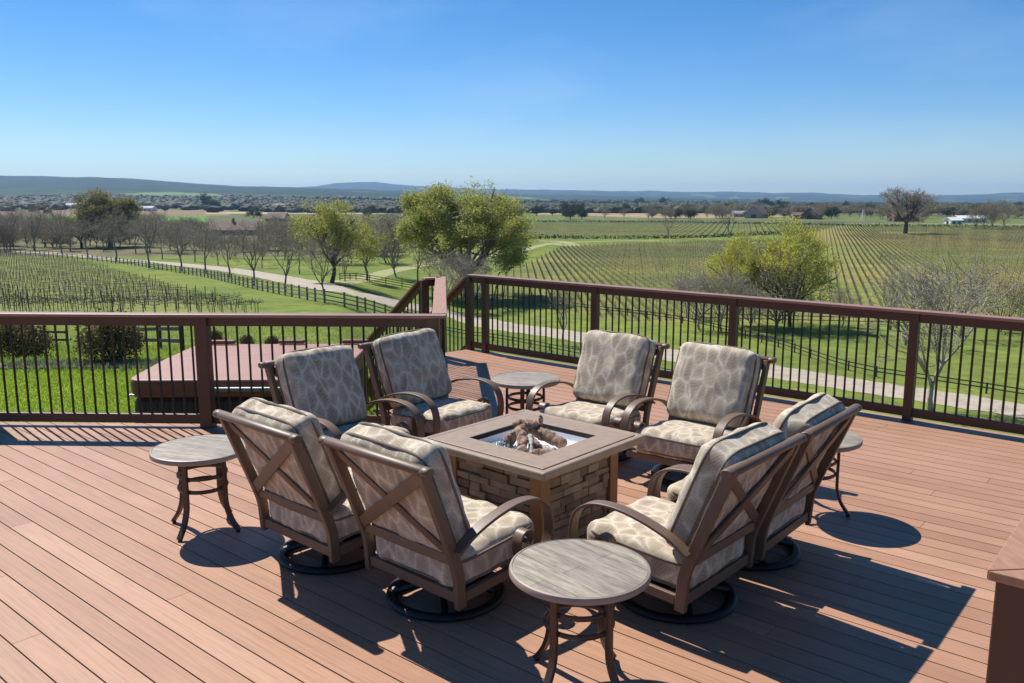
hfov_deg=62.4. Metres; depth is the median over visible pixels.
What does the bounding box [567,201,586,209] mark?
oak tree
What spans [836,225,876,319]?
vine row
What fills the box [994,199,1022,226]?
bare tree
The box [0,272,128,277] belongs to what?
vine row
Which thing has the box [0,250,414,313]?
rail fence
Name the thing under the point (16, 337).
shrub
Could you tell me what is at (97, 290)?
vine row
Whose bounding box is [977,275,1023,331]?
bare tree
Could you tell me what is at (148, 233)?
bare tree
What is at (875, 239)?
vine row
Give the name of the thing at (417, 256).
bare tree
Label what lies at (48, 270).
vine row
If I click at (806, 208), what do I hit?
oak tree
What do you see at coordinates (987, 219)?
bare tree
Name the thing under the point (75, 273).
vine row
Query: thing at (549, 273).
vine row
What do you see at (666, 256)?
vine row
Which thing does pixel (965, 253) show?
vine row
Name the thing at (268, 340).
shrub
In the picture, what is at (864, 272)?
vine row
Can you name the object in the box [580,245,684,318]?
vine row
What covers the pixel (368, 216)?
bare tree
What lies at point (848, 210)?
oak tree
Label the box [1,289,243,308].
vine row
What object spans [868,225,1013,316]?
vine row
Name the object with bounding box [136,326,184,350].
rail fence
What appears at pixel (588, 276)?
vine row
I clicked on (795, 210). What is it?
oak tree
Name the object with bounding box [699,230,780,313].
oak tree
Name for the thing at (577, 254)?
vine row
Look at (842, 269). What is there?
vine row
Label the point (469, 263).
bare tree
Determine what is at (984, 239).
vine row
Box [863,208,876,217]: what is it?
oak tree
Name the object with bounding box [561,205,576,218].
oak tree
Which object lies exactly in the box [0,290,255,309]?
vine row
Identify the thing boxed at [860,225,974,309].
vine row
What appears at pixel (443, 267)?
bare tree
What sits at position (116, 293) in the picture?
vine row
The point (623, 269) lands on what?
vine row
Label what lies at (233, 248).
bare tree
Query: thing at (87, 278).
vine row
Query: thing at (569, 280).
vine row
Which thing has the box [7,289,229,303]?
vine row
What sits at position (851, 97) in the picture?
sky
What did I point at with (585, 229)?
vine row
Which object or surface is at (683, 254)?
vine row
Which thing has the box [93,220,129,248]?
bare tree
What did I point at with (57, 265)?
vine row
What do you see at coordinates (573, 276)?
vine row
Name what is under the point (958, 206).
oak tree
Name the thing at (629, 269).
vine row
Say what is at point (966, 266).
vine row
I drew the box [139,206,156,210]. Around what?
farm building
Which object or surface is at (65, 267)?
vine row
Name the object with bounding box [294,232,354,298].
bare tree
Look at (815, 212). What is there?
bare tree
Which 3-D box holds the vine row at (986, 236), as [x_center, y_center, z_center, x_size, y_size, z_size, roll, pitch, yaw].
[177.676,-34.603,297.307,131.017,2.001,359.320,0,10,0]
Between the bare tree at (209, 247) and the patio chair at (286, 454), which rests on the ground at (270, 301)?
the bare tree at (209, 247)
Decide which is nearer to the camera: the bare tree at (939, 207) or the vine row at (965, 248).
the vine row at (965, 248)
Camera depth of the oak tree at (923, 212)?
698.35 m
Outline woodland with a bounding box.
[0,193,1023,212]
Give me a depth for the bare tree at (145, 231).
169.10 m
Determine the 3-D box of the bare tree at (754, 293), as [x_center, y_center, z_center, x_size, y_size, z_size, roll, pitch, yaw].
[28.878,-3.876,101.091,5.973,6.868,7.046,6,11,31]
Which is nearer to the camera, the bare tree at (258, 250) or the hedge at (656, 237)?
the bare tree at (258, 250)
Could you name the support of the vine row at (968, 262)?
on the ground at (270, 301)
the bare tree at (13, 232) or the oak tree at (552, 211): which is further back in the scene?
the oak tree at (552, 211)
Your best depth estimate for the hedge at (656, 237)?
338.58 m
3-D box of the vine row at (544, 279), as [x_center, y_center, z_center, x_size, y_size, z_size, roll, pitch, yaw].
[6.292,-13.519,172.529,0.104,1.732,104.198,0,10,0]
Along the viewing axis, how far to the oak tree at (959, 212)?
711.01 m
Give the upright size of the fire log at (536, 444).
0.072 m
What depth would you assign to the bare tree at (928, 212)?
679.19 m
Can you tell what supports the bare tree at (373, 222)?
on the ground at (270, 301)
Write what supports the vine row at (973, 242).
on the ground at (270, 301)
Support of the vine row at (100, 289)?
on the ground at (270, 301)
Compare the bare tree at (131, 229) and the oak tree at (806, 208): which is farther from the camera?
the oak tree at (806, 208)
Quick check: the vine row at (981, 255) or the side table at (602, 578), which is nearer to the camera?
the side table at (602, 578)
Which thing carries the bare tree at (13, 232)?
on the ground at (270, 301)
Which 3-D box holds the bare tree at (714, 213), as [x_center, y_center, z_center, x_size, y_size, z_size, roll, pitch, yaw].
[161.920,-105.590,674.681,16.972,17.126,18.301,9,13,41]
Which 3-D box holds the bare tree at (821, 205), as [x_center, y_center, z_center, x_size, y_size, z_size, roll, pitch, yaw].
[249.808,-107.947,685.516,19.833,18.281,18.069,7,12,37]
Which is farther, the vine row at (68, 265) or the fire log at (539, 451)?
the vine row at (68, 265)
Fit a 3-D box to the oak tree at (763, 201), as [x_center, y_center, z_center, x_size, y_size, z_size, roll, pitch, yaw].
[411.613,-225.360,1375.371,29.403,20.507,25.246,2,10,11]
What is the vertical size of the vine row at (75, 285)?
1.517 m
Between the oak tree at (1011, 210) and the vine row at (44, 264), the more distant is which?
the oak tree at (1011, 210)
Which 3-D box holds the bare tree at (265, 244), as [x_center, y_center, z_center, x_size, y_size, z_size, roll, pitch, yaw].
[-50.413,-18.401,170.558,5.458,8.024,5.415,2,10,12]
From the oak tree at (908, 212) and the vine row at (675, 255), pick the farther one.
the oak tree at (908, 212)
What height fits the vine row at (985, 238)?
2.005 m
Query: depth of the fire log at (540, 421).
5.37 m
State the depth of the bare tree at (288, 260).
93.45 m
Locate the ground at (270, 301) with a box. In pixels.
[0,175,1023,435]
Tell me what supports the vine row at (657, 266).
on the ground at (270, 301)
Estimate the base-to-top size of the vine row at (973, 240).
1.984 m
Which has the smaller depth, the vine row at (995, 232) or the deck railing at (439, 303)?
the deck railing at (439, 303)
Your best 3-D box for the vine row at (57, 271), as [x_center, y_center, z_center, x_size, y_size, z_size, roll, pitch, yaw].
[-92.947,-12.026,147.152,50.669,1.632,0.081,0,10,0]
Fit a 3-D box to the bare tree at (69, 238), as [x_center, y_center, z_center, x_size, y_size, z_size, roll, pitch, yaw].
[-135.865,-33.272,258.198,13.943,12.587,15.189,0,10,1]
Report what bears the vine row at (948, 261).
on the ground at (270, 301)
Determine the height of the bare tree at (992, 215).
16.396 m
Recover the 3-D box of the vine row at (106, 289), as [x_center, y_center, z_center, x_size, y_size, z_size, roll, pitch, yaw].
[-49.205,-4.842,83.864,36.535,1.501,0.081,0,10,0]
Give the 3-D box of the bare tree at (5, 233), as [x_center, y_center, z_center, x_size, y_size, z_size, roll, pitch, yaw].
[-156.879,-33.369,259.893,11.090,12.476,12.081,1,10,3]
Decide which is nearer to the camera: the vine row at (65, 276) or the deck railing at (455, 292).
the deck railing at (455, 292)
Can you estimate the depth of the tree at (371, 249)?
134.94 m
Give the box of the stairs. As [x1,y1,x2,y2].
[373,409,392,425]
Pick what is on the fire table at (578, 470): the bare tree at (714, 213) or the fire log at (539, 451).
the fire log at (539, 451)
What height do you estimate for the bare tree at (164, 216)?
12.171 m
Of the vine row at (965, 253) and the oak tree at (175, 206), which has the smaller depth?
the vine row at (965, 253)
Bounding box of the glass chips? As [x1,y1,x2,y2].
[492,440,516,448]
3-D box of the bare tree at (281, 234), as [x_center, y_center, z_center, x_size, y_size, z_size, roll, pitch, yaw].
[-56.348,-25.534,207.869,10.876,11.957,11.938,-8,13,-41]
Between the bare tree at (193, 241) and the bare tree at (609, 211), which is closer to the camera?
the bare tree at (193, 241)
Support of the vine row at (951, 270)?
on the ground at (270, 301)
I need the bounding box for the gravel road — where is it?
[6,250,1023,417]
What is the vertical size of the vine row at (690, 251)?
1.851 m
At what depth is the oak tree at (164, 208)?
995.25 m
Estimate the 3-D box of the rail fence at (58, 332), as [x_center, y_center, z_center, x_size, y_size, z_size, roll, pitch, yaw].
[-21.805,-0.055,37.616,5.126,1.216,0.669,2,10,12]
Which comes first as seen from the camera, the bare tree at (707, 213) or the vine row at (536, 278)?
the vine row at (536, 278)
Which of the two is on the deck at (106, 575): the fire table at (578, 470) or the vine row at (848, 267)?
the fire table at (578, 470)
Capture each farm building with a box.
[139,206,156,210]
[264,213,288,221]
[731,211,744,216]
[745,206,768,217]
[790,212,803,218]
[801,208,822,218]
[887,214,919,221]
[943,217,963,223]
[953,215,986,222]
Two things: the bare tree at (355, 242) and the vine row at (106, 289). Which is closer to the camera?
the vine row at (106, 289)
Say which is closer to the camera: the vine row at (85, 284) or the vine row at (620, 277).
the vine row at (85, 284)
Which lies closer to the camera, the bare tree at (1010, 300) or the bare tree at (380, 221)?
the bare tree at (1010, 300)
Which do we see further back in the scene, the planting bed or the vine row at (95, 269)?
the vine row at (95, 269)
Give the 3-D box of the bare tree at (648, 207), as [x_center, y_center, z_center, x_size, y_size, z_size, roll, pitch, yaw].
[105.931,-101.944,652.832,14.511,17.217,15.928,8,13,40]
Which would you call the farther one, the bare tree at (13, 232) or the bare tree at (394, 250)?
the bare tree at (13, 232)
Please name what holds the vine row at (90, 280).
on the ground at (270, 301)
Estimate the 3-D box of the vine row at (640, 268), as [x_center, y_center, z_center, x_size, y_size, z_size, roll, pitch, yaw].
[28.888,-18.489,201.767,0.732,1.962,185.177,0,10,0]
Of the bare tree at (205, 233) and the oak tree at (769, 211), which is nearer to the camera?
the bare tree at (205, 233)
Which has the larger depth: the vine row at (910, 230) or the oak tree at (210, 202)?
the oak tree at (210, 202)
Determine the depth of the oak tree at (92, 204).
272.33 m
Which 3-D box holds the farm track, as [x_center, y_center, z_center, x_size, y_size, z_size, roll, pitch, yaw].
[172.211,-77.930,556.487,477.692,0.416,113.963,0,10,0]
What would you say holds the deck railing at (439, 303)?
on the deck at (106, 575)
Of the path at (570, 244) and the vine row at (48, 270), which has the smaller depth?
the vine row at (48, 270)
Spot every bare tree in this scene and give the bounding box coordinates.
[0,196,26,249]
[0,216,19,249]
[0,221,19,245]
[1,216,22,248]
[4,218,24,245]
[4,228,26,248]
[12,223,49,249]
[13,219,42,246]
[18,201,47,250]
[28,222,52,246]
[32,211,56,246]
[36,225,66,248]
[37,200,74,252]
[41,218,89,250]
[42,226,75,244]
[61,211,95,247]
[67,215,101,256]
[85,227,107,246]
[90,214,115,250]
[92,203,133,260]
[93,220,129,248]
[110,225,130,246]
[124,221,144,253]
[126,218,167,252]
[127,217,163,245]
[129,209,164,267]
[146,212,167,223]
[149,219,173,258]
[154,219,180,249]
[155,215,203,270]
[156,218,209,249]
[157,223,205,252]
[173,219,201,249]
[174,216,201,241]
[177,214,210,234]
[178,225,203,261]
[185,218,220,273]
[204,233,232,264]
[204,241,219,256]
[205,220,247,278]
[214,219,278,285]
[227,245,241,256]
[234,238,252,247]
[239,214,286,244]
[239,239,258,257]
[247,242,271,256]
[251,232,272,267]
[253,222,307,291]
[258,221,298,258]
[259,217,287,243]
[259,232,294,255]
[263,213,281,226]
[285,234,308,273]
[293,226,316,255]
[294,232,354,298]
[310,232,353,261]
[336,222,381,262]
[337,244,354,281]
[356,216,390,227]
[359,210,375,220]
[369,210,393,227]
[369,216,390,230]
[370,222,411,262]
[372,207,413,276]
[399,241,429,280]
[410,245,476,308]
[446,252,500,296]
[544,278,579,329]
[598,205,610,217]
[640,201,657,217]
[657,210,676,237]
[665,268,738,329]
[666,272,707,316]
[690,264,752,331]
[703,207,711,216]
[704,201,724,218]
[711,203,728,218]
[715,204,741,237]
[725,251,841,329]
[732,281,778,331]
[782,201,797,223]
[809,205,826,219]
[811,201,830,210]
[825,285,864,325]
[852,200,866,217]
[856,244,1023,410]
[863,269,950,344]
[865,263,920,329]
[872,204,889,218]
[922,204,936,216]
[926,262,1003,336]
[934,202,945,214]
[963,203,989,227]
[964,194,1001,227]
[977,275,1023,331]
[986,204,1006,227]
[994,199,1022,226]
[1003,288,1023,317]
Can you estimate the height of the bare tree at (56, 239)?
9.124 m
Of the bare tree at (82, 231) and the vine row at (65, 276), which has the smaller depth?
the vine row at (65, 276)
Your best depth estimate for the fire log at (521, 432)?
5.22 m
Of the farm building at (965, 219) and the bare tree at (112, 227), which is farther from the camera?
the farm building at (965, 219)
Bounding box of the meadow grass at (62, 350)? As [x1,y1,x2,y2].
[0,325,384,395]
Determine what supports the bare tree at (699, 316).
on the ground at (270, 301)
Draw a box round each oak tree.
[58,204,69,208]
[67,187,145,246]
[160,205,169,210]
[171,203,179,208]
[197,193,212,205]
[205,199,219,205]
[209,199,220,205]
[244,207,262,217]
[282,193,383,282]
[363,204,377,211]
[390,176,541,296]
[394,206,403,213]
[530,203,543,215]
[545,206,558,214]
[560,201,569,209]
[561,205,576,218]
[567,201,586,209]
[575,206,587,219]
[655,208,670,215]
[658,197,667,202]
[665,210,675,216]
[668,207,683,218]
[681,204,697,212]
[682,208,697,219]
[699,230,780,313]
[730,204,747,210]
[731,212,845,326]
[756,197,771,204]
[766,209,775,217]
[773,202,787,214]
[775,198,785,204]
[775,207,791,216]
[791,206,805,211]
[798,205,816,211]
[823,204,840,218]
[843,207,857,216]
[860,201,878,212]
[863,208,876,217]
[872,184,939,233]
[872,205,892,218]
[915,208,935,215]
[941,205,956,216]
[952,204,967,210]
[953,210,965,214]
[956,205,970,214]
[969,202,987,214]
[1002,207,1021,215]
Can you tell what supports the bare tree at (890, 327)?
on the ground at (270, 301)
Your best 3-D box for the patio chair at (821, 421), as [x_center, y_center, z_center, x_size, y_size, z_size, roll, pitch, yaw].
[1.449,0.781,5.015,0.918,0.986,0.814,8,12,39]
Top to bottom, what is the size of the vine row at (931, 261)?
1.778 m
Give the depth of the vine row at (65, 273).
142.18 m
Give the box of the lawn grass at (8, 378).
[0,368,378,422]
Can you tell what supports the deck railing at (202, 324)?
on the deck at (106, 575)
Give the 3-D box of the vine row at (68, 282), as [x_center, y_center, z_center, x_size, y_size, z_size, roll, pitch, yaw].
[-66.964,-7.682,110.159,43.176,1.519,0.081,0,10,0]
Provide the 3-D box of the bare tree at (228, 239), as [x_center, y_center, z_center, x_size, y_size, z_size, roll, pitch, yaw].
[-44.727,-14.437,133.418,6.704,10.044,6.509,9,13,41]
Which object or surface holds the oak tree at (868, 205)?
on the ground at (270, 301)
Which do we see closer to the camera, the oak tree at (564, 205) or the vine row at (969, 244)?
the vine row at (969, 244)
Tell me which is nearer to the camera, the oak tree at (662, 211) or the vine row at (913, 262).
the vine row at (913, 262)
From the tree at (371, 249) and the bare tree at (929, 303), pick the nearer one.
the bare tree at (929, 303)
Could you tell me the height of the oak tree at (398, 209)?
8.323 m
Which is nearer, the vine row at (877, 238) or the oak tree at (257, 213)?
the vine row at (877, 238)
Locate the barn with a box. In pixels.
[207,218,259,235]
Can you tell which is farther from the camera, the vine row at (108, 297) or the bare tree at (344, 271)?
the bare tree at (344, 271)
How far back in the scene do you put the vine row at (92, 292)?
86.05 m
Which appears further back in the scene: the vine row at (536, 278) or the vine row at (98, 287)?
the vine row at (536, 278)
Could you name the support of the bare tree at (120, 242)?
on the ground at (270, 301)
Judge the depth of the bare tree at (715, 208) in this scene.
670.49 m
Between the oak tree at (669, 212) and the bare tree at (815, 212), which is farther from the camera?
the oak tree at (669, 212)
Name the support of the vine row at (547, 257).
on the ground at (270, 301)
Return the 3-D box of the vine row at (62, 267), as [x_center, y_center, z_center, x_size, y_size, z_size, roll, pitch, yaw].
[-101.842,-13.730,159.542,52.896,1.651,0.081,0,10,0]
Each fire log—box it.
[503,429,516,446]
[512,419,538,428]
[515,424,528,451]
[522,418,567,448]
[527,434,533,453]
[532,448,548,455]
[533,438,541,448]
[538,415,542,425]
[541,445,553,451]
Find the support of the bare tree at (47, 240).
on the ground at (270, 301)
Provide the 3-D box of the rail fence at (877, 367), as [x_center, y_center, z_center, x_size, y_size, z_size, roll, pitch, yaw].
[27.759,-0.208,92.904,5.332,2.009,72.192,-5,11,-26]
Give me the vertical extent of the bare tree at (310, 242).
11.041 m
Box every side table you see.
[149,434,245,541]
[491,371,559,413]
[509,539,651,682]
[805,431,862,524]
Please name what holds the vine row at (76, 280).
on the ground at (270, 301)
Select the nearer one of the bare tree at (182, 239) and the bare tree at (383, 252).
the bare tree at (383, 252)
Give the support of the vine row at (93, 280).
on the ground at (270, 301)
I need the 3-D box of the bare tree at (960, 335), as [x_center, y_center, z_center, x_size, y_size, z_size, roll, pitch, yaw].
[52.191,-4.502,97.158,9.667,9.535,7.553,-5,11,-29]
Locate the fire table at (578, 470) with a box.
[424,409,645,544]
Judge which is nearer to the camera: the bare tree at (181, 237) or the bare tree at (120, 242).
the bare tree at (181, 237)
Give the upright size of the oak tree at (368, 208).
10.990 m
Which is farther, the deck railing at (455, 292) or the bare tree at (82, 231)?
the bare tree at (82, 231)
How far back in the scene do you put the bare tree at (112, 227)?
197.34 m
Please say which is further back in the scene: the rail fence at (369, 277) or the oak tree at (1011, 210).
the oak tree at (1011, 210)
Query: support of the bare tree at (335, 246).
on the ground at (270, 301)
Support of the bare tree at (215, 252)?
on the ground at (270, 301)
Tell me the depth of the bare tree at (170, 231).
258.49 m
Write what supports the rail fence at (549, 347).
on the ground at (270, 301)
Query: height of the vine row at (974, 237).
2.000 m
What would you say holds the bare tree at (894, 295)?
on the ground at (270, 301)
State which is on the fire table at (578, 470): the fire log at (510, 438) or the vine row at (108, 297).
the fire log at (510, 438)
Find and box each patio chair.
[212,397,375,574]
[258,344,424,439]
[318,422,553,621]
[358,328,503,436]
[526,330,669,461]
[568,422,806,623]
[620,341,776,485]
[654,392,861,570]
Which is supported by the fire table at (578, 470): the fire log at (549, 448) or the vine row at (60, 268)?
the fire log at (549, 448)
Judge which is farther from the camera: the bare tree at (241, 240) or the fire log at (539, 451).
the bare tree at (241, 240)
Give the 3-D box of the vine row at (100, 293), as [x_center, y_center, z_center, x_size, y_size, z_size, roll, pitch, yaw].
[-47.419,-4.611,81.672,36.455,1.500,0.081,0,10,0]
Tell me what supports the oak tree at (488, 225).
on the ground at (270, 301)
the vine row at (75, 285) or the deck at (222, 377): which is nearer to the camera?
the deck at (222, 377)
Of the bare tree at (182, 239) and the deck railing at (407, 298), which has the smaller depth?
the deck railing at (407, 298)
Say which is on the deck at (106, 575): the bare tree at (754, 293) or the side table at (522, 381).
the side table at (522, 381)
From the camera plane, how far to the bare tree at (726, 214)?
342.43 m
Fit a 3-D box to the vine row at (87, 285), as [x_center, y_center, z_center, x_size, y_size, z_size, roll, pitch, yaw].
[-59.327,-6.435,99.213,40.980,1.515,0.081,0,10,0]
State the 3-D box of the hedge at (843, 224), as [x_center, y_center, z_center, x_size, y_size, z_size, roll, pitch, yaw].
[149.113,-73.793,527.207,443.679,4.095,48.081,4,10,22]
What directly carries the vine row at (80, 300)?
on the ground at (270, 301)
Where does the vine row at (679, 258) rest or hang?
on the ground at (270, 301)
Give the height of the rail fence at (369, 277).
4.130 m
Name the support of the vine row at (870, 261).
on the ground at (270, 301)
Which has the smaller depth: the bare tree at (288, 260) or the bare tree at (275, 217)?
the bare tree at (288, 260)
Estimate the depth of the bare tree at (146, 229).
275.29 m
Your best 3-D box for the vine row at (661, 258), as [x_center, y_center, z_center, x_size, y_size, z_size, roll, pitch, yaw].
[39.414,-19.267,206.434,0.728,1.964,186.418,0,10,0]
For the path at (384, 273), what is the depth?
170.15 m
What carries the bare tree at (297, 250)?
on the ground at (270, 301)
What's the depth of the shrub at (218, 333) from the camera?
39.78 m
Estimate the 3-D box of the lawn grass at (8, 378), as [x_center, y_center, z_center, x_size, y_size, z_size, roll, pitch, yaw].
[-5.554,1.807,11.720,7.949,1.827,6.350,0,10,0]
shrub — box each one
[0,325,60,358]
[69,306,156,363]
[211,329,223,339]
[239,333,256,343]
[263,336,279,343]
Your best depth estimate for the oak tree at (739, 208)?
784.64 m
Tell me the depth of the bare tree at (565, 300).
92.85 m
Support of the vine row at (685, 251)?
on the ground at (270, 301)
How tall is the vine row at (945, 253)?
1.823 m
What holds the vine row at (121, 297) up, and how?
on the ground at (270, 301)
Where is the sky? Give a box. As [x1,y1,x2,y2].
[0,0,1023,194]
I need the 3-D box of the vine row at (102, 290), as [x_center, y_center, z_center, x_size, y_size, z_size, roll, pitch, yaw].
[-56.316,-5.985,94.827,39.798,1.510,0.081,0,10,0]
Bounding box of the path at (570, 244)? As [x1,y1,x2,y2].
[544,241,579,245]
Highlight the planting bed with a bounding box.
[0,363,151,367]
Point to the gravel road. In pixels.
(899, 389)
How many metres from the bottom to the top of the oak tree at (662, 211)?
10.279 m
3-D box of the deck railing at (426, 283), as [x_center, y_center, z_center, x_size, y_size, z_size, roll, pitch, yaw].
[-1.082,-0.317,11.328,0.280,1.085,0.137,-4,11,-24]
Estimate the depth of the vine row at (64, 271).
149.62 m
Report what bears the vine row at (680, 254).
on the ground at (270, 301)
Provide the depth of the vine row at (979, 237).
347.80 m
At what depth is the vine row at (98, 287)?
92.61 m
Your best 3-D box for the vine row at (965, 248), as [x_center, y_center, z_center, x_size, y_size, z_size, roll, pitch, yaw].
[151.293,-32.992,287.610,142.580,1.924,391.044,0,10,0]
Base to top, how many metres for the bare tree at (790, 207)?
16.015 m
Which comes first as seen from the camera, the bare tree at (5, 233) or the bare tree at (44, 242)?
the bare tree at (5, 233)
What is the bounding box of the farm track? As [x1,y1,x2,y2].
[604,221,1020,224]
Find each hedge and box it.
[529,229,778,238]
[530,219,1023,227]
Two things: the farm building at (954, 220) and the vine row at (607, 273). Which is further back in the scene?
the farm building at (954, 220)
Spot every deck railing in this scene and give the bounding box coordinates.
[0,312,446,428]
[366,281,419,410]
[368,277,465,398]
[420,277,439,327]
[432,277,446,356]
[466,274,1023,434]
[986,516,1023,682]
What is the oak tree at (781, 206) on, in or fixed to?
on the ground at (270, 301)
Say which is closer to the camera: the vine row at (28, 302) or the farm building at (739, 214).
the vine row at (28, 302)
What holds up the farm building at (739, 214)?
on the ground at (270, 301)
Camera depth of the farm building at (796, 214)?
663.23 m
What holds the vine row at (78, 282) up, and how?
on the ground at (270, 301)
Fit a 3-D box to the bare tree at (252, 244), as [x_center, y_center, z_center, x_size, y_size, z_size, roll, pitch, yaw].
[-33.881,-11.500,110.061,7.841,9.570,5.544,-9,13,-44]
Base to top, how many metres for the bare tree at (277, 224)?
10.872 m
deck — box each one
[0,349,1023,682]
[129,339,368,423]
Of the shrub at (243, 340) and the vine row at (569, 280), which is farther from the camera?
the vine row at (569, 280)
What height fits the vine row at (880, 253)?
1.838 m
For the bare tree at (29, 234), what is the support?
on the ground at (270, 301)
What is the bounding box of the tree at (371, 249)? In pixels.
[342,218,391,280]
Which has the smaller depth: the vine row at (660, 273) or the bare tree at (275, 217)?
the vine row at (660, 273)
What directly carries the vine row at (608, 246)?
on the ground at (270, 301)
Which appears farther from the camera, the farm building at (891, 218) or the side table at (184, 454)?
the farm building at (891, 218)
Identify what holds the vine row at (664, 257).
on the ground at (270, 301)
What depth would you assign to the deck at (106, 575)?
4.59 m
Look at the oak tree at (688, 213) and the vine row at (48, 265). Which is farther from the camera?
the oak tree at (688, 213)
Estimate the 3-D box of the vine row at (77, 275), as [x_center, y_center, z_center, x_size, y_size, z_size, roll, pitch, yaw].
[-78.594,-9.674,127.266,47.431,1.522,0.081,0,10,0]
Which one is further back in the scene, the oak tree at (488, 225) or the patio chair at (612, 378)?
the oak tree at (488, 225)
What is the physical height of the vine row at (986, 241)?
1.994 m
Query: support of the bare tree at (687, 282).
on the ground at (270, 301)
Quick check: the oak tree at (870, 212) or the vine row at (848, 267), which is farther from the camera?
the oak tree at (870, 212)
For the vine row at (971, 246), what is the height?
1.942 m
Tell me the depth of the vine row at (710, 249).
265.77 m
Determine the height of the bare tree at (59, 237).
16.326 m
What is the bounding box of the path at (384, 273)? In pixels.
[335,240,659,283]
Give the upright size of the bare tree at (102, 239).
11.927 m
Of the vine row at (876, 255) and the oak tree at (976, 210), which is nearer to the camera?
the vine row at (876, 255)
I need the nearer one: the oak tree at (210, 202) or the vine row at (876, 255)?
the vine row at (876, 255)
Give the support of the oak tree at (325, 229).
on the ground at (270, 301)
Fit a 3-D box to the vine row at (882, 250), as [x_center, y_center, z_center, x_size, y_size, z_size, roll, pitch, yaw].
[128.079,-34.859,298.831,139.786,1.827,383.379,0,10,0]
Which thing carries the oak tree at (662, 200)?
on the ground at (270, 301)
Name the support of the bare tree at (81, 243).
on the ground at (270, 301)
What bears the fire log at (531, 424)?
on the fire log at (510, 438)
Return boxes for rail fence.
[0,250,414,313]
[47,331,66,344]
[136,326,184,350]
[339,273,412,287]
[447,327,673,370]
[576,303,1023,393]
[700,313,957,327]
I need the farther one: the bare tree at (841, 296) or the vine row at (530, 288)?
the vine row at (530, 288)
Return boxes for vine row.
[0,261,96,266]
[0,261,103,267]
[0,266,103,270]
[0,268,119,274]
[0,269,127,275]
[0,270,118,276]
[0,271,130,278]
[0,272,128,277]
[0,273,146,281]
[0,274,147,282]
[0,274,149,282]
[0,277,144,284]
[0,279,170,289]
[0,282,183,293]
[0,283,187,294]
[0,285,195,297]
[0,286,205,298]
[0,287,215,300]
[0,288,241,306]
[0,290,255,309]
[0,291,258,311]
[1,263,104,268]
[1,268,110,273]
[1,277,158,286]
[1,280,175,289]
[1,281,173,291]
[1,281,181,292]
[1,282,159,289]
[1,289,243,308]
[1,293,262,312]
[2,266,121,272]
[2,272,137,279]
[2,284,195,296]
[3,276,163,285]
[4,266,115,271]
[4,271,138,278]
[4,275,158,283]
[4,278,168,288]
[5,262,100,268]
[6,284,192,295]
[6,290,221,304]
[7,288,216,301]
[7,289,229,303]
[8,267,121,274]
[8,277,157,287]
[11,272,143,280]
[19,264,105,270]
[22,271,112,276]
[526,262,532,304]
[531,259,543,308]
[536,257,554,309]
[541,254,562,305]
[545,252,576,312]
[549,252,586,310]
[550,222,618,237]
[553,250,600,316]
[556,247,611,316]
[560,246,624,317]
[563,245,636,316]
[567,245,648,319]
[571,245,661,321]
[575,244,671,320]
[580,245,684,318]
[588,244,707,318]
[588,246,694,321]
[592,244,717,321]
[596,244,728,317]
[601,244,740,321]
[605,244,748,317]
[609,244,761,317]
[615,245,773,317]
[619,244,787,318]
[621,243,798,321]
[625,243,798,314]
[628,242,768,295]
[635,243,780,297]
[636,242,774,294]
[640,242,796,299]
[645,242,766,284]
[648,243,724,266]
[654,242,785,282]
[657,242,787,281]
[662,242,736,263]
[667,242,732,261]
[683,241,726,252]
[828,226,842,319]
[831,225,853,320]
[834,226,865,319]
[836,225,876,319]
[839,226,882,305]
[842,226,892,304]
[844,225,902,304]
[847,225,916,308]
[850,226,927,308]
[852,225,938,310]
[855,226,946,309]
[857,226,963,312]
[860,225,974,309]
[864,226,987,312]
[865,226,1000,314]
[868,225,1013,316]
[871,225,1022,317]
[874,225,1023,309]
[876,225,1022,305]
[879,226,1021,296]
[882,226,1022,292]
[884,225,1016,285]
[887,226,1023,286]
[890,225,1023,281]
[894,225,1017,278]
[895,225,1023,277]
[898,225,1022,273]
[908,228,1021,271]
[909,226,1023,269]
[910,226,1022,265]
[910,227,1022,267]
[912,225,1023,263]
[915,225,1022,260]
[918,226,1023,259]
[920,225,1022,257]
[924,226,1022,254]
[928,226,1023,253]
[930,226,1023,252]
[932,225,1021,250]
[935,226,1022,248]
[937,226,1023,248]
[939,225,1021,246]
[944,226,1023,245]
[946,226,1022,244]
[949,226,1018,242]
[951,225,1022,243]
[956,226,1023,241]
[968,226,1023,239]
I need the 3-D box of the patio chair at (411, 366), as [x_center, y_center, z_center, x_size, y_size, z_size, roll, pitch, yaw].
[-0.678,0.425,7.117,0.918,0.986,0.814,8,13,40]
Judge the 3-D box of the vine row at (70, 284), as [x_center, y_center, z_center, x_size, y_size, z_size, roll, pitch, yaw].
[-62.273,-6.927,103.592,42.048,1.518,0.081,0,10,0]
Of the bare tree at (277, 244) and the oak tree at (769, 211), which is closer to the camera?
the bare tree at (277, 244)
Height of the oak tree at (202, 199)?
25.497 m
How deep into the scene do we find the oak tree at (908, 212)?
389.87 m
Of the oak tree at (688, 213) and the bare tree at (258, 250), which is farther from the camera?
the oak tree at (688, 213)
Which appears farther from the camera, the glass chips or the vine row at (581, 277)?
the vine row at (581, 277)
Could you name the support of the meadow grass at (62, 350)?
on the ground at (270, 301)

